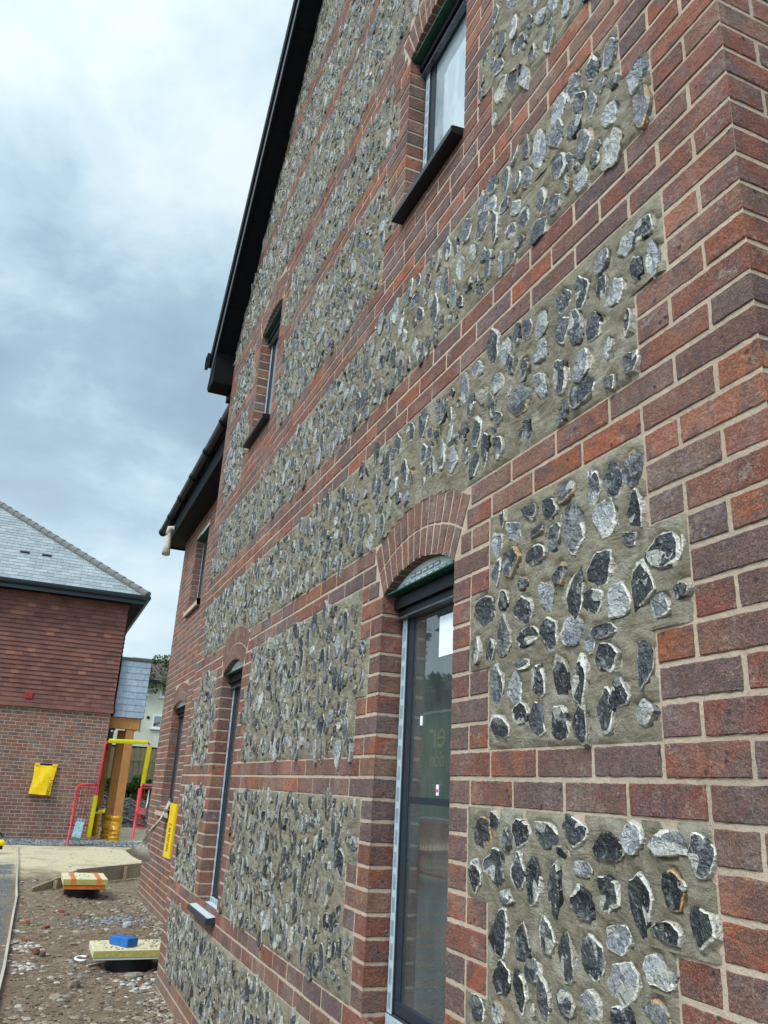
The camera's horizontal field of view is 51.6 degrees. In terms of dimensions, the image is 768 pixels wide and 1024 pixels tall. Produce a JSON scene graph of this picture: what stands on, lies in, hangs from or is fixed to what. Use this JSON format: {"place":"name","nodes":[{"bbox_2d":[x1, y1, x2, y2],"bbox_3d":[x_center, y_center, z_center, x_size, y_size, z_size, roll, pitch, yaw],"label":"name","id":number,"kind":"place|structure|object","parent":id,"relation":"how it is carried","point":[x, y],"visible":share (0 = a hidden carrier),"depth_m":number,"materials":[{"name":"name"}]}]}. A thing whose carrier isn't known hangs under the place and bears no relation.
{"place":"outdoors","nodes":[
{"label":"outdoors","id":0,"kind":"place"},
{"bbox_2d":[0,826,167,1023],"bbox_3d":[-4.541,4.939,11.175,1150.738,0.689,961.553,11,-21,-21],"label":"ground","id":1,"kind":"structure","parent":0,"point":[28,863],"depth_m":8.27,"materials":[{"name":"brown soil"}]},
{"bbox_2d":[0,832,5,849],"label":"pipe end","id":2,"kind":"object","parent":1,"relation":"on","point":[2,843],"visible":1,"depth_m":13.98,"materials":[{"name":"yellow plastic"}]},
{"bbox_2d":[0,845,18,989],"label":"kerb board","id":3,"kind":"object","parent":1,"relation":"on","point":[9,936],"visible":0.91,"depth_m":7.85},
{"bbox_2d":[23,919,29,923],"bbox_3d":[-3.723,4.272,8.267,0.076,0.054,0.064,11,-21,-21],"label":"brick fragment","id":4,"kind":"object","parent":1,"relation":"on","point":[26,921],"visible":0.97,"depth_m":8.25,"materials":[{"name":"brick"}]},
{"bbox_2d":[32,948,39,954],"bbox_3d":[-3.031,3.829,6.913,0.066,0.057,0.078,11,-21,-21],"label":"brick fragment","id":5,"kind":"object","parent":1,"relation":"on","point":[35,951],"visible":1,"depth_m":6.89,"materials":[{"name":"brick"}]},
{"bbox_2d":[39,951,45,956],"bbox_3d":[-2.945,3.819,6.851,0.050,0.056,0.049,-9,-23,31],"label":"stone","id":6,"kind":"object","parent":1,"relation":"on","point":[42,954],"visible":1,"depth_m":6.84,"materials":[{"name":"stone"}]},
{"bbox_2d":[49,993,61,1001],"bbox_3d":[-2.290,3.381,5.529,0.081,0.034,0.132,11,-21,-21],"label":"stone","id":7,"kind":"object","parent":1,"relation":"on","point":[54,997],"visible":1,"depth_m":5.51,"materials":[{"name":"beige stone"}]},
{"bbox_2d":[67,980,80,989],"bbox_3d":[-2.278,3.486,5.843,0.063,0.074,0.121,0,-20,9],"label":"stone","id":8,"kind":"object","parent":1,"relation":"on","point":[72,984],"visible":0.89,"depth_m":5.82,"materials":[{"name":"beige stone"}]},
{"bbox_2d":[0,838,151,929],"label":"gravel","id":9,"kind":"structure","parent":1,"relation":"on","point":[78,843],"depth_m":15.97,"materials":[{"name":"grey gravel"}]},
{"bbox_2d":[0,501,152,840],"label":"tile hung house","id":10,"kind":"structure","parent":1,"relation":"on","point":[74,683],"depth_m":18.06,"materials":[{"name":"brick"}]},
{"bbox_2d":[28,763,57,795],"bbox_3d":[-7.384,5.790,17.209,0.489,0.645,0.126,11,-21,-21],"label":"yellow bag","id":11,"kind":"object","parent":10,"relation":"attached to","point":[43,778],"visible":1,"depth_m":17.20,"materials":[{"name":"plastic"}]},
{"bbox_2d":[95,808,104,813],"bbox_3d":[-6.761,7.085,18.831,0.402,0.140,0.235,17,-24,-35],"label":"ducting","id":12,"kind":"object","parent":10,"relation":"attached to","point":[97,811],"visible":0.7,"depth_m":18.82,"materials":[{"name":"yellow plastic"}]},
{"bbox_2d":[71,818,84,840],"bbox_3d":[-6.171,6.402,16.028,0.186,0.431,0.403,7,-20,-11],"label":"concrete block","id":13,"kind":"object","parent":1,"relation":"on","point":[77,831],"depth_m":15.96,"materials":[{"name":"concrete"}]},
{"bbox_2d":[74,955,87,961],"bbox_3d":[-2.596,3.826,6.808,0.115,0.020,0.198,11,-21,-21],"label":"pipe offcut","id":14,"kind":"object","parent":1,"relation":"on","point":[80,956],"visible":1,"depth_m":6.78,"materials":[{"name":"white plastic"}]},
{"bbox_2d":[61,872,107,898],"bbox_3d":[-3.959,4.922,10.438,0.540,0.271,0.754,11,-21,-21],"label":"covered chamber","id":15,"kind":"object","parent":1,"relation":"on","point":[85,885],"visible":0.95,"depth_m":10.21,"materials":[{"name":"plastic"}]},
{"bbox_2d":[30,863,140,891],"bbox_3d":[-4.098,5.331,11.553,0.229,0.377,2.807,-6,-21,23],"label":"timber edging","id":16,"kind":"object","parent":1,"relation":"on","point":[124,872],"visible":0.41,"depth_m":11.71,"materials":[{"name":"brown wood"}]},
{"bbox_2d":[0,847,180,1023],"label":"rubble","id":17,"kind":"object","parent":1,"relation":"on","point":[153,996],"visible":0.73,"depth_m":6.25,"materials":[{"name":"stone"}]},
{"bbox_2d":[66,739,151,844],"bbox_3d":[-5.688,5.798,16.500,1.424,2.119,0.096,11,-21,-21],"label":"pedestrian barrier","id":18,"kind":"object","parent":1,"relation":"on","point":[95,796],"visible":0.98,"depth_m":16.38,"materials":[{"name":"red paint"}]},
{"bbox_2d":[99,778,129,797],"bbox_3d":[-8.576,8.683,24.445,1.532,1.060,0.823,11,-21,-21],"label":"bush","id":19,"kind":"object","parent":1,"relation":"on","point":[107,784],"visible":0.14,"depth_m":24.36,"materials":[{"name":"green plant"}]},
{"bbox_2d":[98,791,149,827],"bbox_3d":[-6.758,8.466,22.515,5.018,0.954,2.974,11,-21,-21],"label":"rubble heap","id":20,"kind":"object","parent":1,"relation":"on","point":[128,812],"visible":0.14,"depth_m":21.95,"materials":[{"name":"stone"}]},
{"bbox_2d":[89,939,160,972],"bbox_3d":[-2.118,3.726,6.653,0.660,0.197,0.461,11,-21,-21],"label":"covered chamber","id":21,"kind":"object","parent":1,"relation":"on","point":[141,955],"visible":0.77,"depth_m":6.49,"materials":[{"name":"plastic"}]},
{"bbox_2d":[109,934,137,947],"bbox_3d":[-2.177,3.587,6.648,0.220,0.065,0.110,-10,-23,32],"label":"blue block","id":22,"kind":"object","parent":21,"relation":"on","point":[123,940],"depth_m":6.61,"materials":[{"name":"plastic"}]},
{"bbox_2d":[122,921,132,927],"bbox_3d":[-2.678,4.314,8.289,0.098,0.074,0.081,-8,-22,28],"label":"stone","id":23,"kind":"object","parent":1,"relation":"on","point":[126,924],"visible":0.97,"depth_m":8.27,"materials":[{"name":"white stone"}]},
{"bbox_2d":[101,747,156,800],"bbox_3d":[-6.640,8.887,26.115,6.085,1.982,0.048,11,-21,-21],"label":"board fence","id":24,"kind":"object","parent":1,"relation":"on","point":[137,761],"visible":0.04,"depth_m":25.76,"materials":[{"name":"brown wood"}]},
{"bbox_2d":[123,972,143,978],"bbox_3d":[-1.988,3.681,6.307,0.163,0.047,0.119,11,-21,-21],"label":"stone","id":25,"kind":"object","parent":1,"relation":"on","point":[132,975],"visible":0.94,"depth_m":6.27,"materials":[{"name":"beige stone"}]},
{"bbox_2d":[106,657,168,749],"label":"rendered house","id":26,"kind":"structure","parent":1,"relation":"on","point":[149,727],"depth_m":32.91,"materials":[{"name":"white paint"}]},
{"bbox_2d":[150,714,161,729],"bbox_3d":[-9.198,8.734,32.963,0.936,0.604,0.075,11,-21,-21],"label":"window","id":27,"kind":"structure","parent":26,"relation":"in","point":[156,720],"depth_m":32.90,"materials":[{"name":"white plastic"}]},
{"bbox_2d":[158,685,165,698],"bbox_3d":[-8.993,7.565,33.438,0.922,0.610,0.075,11,-21,-21],"label":"window","id":28,"kind":"structure","parent":26,"relation":"in","point":[162,694],"depth_m":33.30,"materials":[{"name":"white plastic"}]},
{"bbox_2d":[125,774,152,800],"bbox_3d":[-7.785,8.655,24.646,1.690,1.006,0.850,6,-20,-7],"label":"bush","id":29,"kind":"object","parent":1,"relation":"on","point":[133,786],"visible":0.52,"depth_m":24.55,"materials":[{"name":"green plant"}]},
{"bbox_2d":[131,783,151,838],"bbox_3d":[-4.910,6.032,16.078,0.152,1.023,1.196,5,-19,-5],"label":"pedestrian barrier","id":30,"kind":"object","parent":1,"relation":"on","point":[138,810],"visible":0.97,"depth_m":15.67,"materials":[{"name":"red metal"}]},
{"bbox_2d":[148,654,169,693],"bbox_3d":[-8.115,7.857,29.107,2.003,5.468,2.270,3,-19,0],"label":"tree","id":31,"kind":"object","parent":1,"relation":"on","point":[162,660],"visible":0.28,"depth_m":29.85,"materials":[{"name":"green plant"}]},
{"bbox_2d":[137,0,767,1023],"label":"flint house","id":32,"kind":"structure","parent":1,"relation":"on","point":[465,714],"depth_m":2.51,"materials":[{"name":"flint"},{"name":"brick"},{"name":"mortar"}]},
{"bbox_2d":[125,799,170,861],"bbox_3d":[-2.679,3.650,9.122,0.247,0.694,0.436,-13,-25,38],"label":"loose sheet","id":33,"kind":"object","parent":32,"relation":"on","point":[140,851],"visible":0.98,"depth_m":9.03,"materials":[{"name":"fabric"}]},
{"bbox_2d":[162,526,175,555],"bbox_3d":[-3.077,0.404,11.332,0.127,0.454,0.177,1,-19,5],"label":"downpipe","id":34,"kind":"object","parent":32,"relation":"hanging from","point":[167,544],"visible":1,"depth_m":11.30,"materials":[{"name":"plastic"}]},
{"bbox_2d":[163,803,177,858],"bbox_3d":[-2.214,3.304,8.234,0.022,0.527,0.462,11,-21,-21],"label":"yellow strip","id":35,"kind":"object","parent":32,"relation":"hanging from","point":[169,838],"visible":1,"depth_m":8.17,"materials":[{"name":"plastic"}]},
{"bbox_2d":[155,701,185,818],"bbox_3d":[-2.540,3.024,9.759,0.227,1.368,0.999,11,-21,-21],"label":"window","id":36,"kind":"structure","parent":32,"relation":"in","point":[180,709],"depth_m":10.02,"materials":[{"name":"black glass"}]},
{"bbox_2d":[183,524,209,617],"bbox_3d":[-2.387,0.789,10.459,0.227,1.109,0.954,11,-21,-21],"label":"window","id":37,"kind":"structure","parent":32,"relation":"in","point":[194,605],"depth_m":10.71,"materials":[{"name":"black glass"}]},
{"bbox_2d":[187,660,242,924],"bbox_3d":[-1.016,1.758,5.169,0.216,1.578,0.607,11,-21,-21],"label":"window","id":38,"kind":"structure","parent":32,"relation":"in","point":[235,674],"depth_m":5.32,"materials":[{"name":"grey glass"}]},
{"bbox_2d":[242,302,282,448],"bbox_3d":[-0.863,-1.085,6.171,0.216,1.091,0.607,11,-21,-21],"label":"window","id":39,"kind":"structure","parent":32,"relation":"in","point":[272,333],"depth_m":6.33,"materials":[{"name":"black glass"}]},
{"bbox_2d":[385,556,454,1023],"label":"window","id":40,"kind":"structure","parent":32,"relation":"in","point":[416,980],"depth_m":2.70,"materials":[{"name":"clear glass"}]},
{"bbox_2d":[391,0,466,224],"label":"window","id":41,"kind":"structure","parent":32,"relation":"in","point":[441,56],"depth_m":3.72,"materials":[{"name":"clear glass"}]},
{"bbox_2d":[0,0,292,680],"label":"sky","id":42,"kind":"structure","parent":0,"point":[131,131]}
]}

